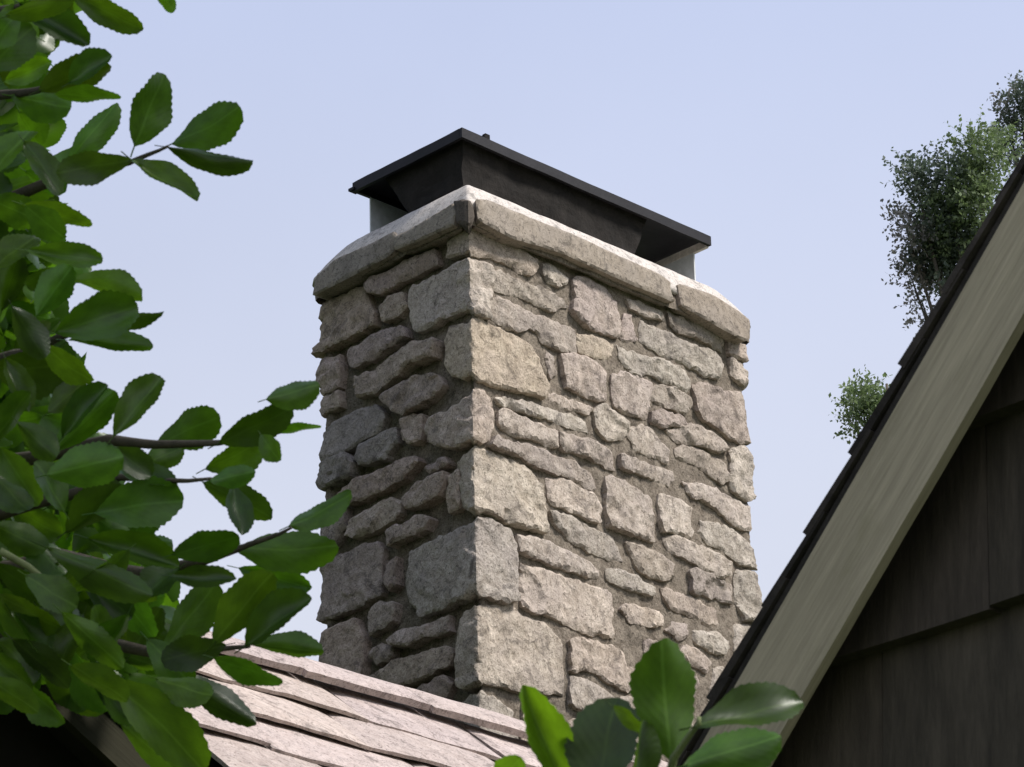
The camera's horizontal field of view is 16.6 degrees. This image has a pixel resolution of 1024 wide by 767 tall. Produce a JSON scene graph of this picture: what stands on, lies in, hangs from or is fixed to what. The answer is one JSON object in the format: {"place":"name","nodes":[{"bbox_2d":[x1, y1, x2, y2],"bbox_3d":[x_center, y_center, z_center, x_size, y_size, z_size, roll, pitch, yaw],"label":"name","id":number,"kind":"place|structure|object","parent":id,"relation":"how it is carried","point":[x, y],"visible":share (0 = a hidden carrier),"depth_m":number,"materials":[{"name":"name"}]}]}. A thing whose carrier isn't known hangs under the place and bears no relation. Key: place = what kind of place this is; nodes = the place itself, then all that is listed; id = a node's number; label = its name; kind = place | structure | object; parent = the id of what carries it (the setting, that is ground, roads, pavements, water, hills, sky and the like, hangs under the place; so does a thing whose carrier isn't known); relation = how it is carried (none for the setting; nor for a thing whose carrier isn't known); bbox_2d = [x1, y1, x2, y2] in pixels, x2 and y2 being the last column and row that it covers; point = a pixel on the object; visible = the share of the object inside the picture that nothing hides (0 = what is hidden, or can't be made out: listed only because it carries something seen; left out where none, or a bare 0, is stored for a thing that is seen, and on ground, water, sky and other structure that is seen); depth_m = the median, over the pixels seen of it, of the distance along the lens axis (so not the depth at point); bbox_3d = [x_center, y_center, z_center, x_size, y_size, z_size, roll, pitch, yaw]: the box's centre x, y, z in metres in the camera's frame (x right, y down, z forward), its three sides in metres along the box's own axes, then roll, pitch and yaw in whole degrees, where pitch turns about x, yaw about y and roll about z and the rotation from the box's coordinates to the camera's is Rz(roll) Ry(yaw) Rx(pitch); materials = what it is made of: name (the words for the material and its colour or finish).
{"place":"outdoors","nodes":[
{"label":"outdoors","id":0,"kind":"place"},
{"bbox_2d":[47,0,1023,661],"label":"sky","id":1,"kind":"structure","parent":0,"point":[764,129],"materials":[{"name":"blue"}]},
{"bbox_2d":[676,154,1023,766],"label":"gabled house","id":2,"kind":"structure","parent":0,"point":[886,629],"depth_m":4.58,"materials":[{"name":"brown wood"}]},
{"label":"ground","id":3,"kind":"structure","parent":0,"visible":0},
{"bbox_2d":[0,684,149,766],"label":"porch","id":4,"kind":"object","parent":3,"relation":"on","point":[79,740],"visible":0.3,"depth_m":5.23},
{"bbox_2d":[0,0,351,766],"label":"broadleaf tree","id":5,"kind":"object","parent":3,"relation":"on","point":[98,618],"visible":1,"depth_m":4.33,"materials":[{"name":"green plant"}]},
{"bbox_2d":[184,631,667,766],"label":"house","id":6,"kind":"structure","parent":3,"relation":"on","point":[333,716],"depth_m":11.89,"materials":[{"name":"wood"}]},
{"bbox_2d":[311,127,762,761],"bbox_3d":[0.126,0.704,14.509,1.761,3.281,1.011,21,-32,-40],"label":"chimney","id":7,"kind":"object","parent":6,"relation":"on","point":[535,453],"visible":0.86,"depth_m":14.24,"materials":[{"name":"stone"}]},
{"bbox_2d":[494,638,803,766],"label":"shrub","id":8,"kind":"object","parent":3,"relation":"on","point":[604,732],"visible":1,"depth_m":3.02,"materials":[{"name":"green plant"}]},
{"bbox_2d":[828,365,890,444],"bbox_3d":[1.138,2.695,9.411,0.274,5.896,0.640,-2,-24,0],"label":"juniper tree","id":9,"kind":"object","parent":3,"relation":"on","point":[865,404],"visible":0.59,"depth_m":10.34,"materials":[{"name":"green plant"}]},
{"bbox_2d":[880,104,1023,337],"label":"juniper tree","id":10,"kind":"object","parent":3,"relation":"on","point":[940,240],"visible":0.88,"depth_m":10.92,"materials":[{"name":"green plant"}]},
{"bbox_2d":[984,69,1023,178],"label":"juniper tree","id":11,"kind":"object","parent":3,"relation":"on","point":[1011,117],"visible":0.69,"depth_m":11.73,"materials":[{"name":"green plant"}]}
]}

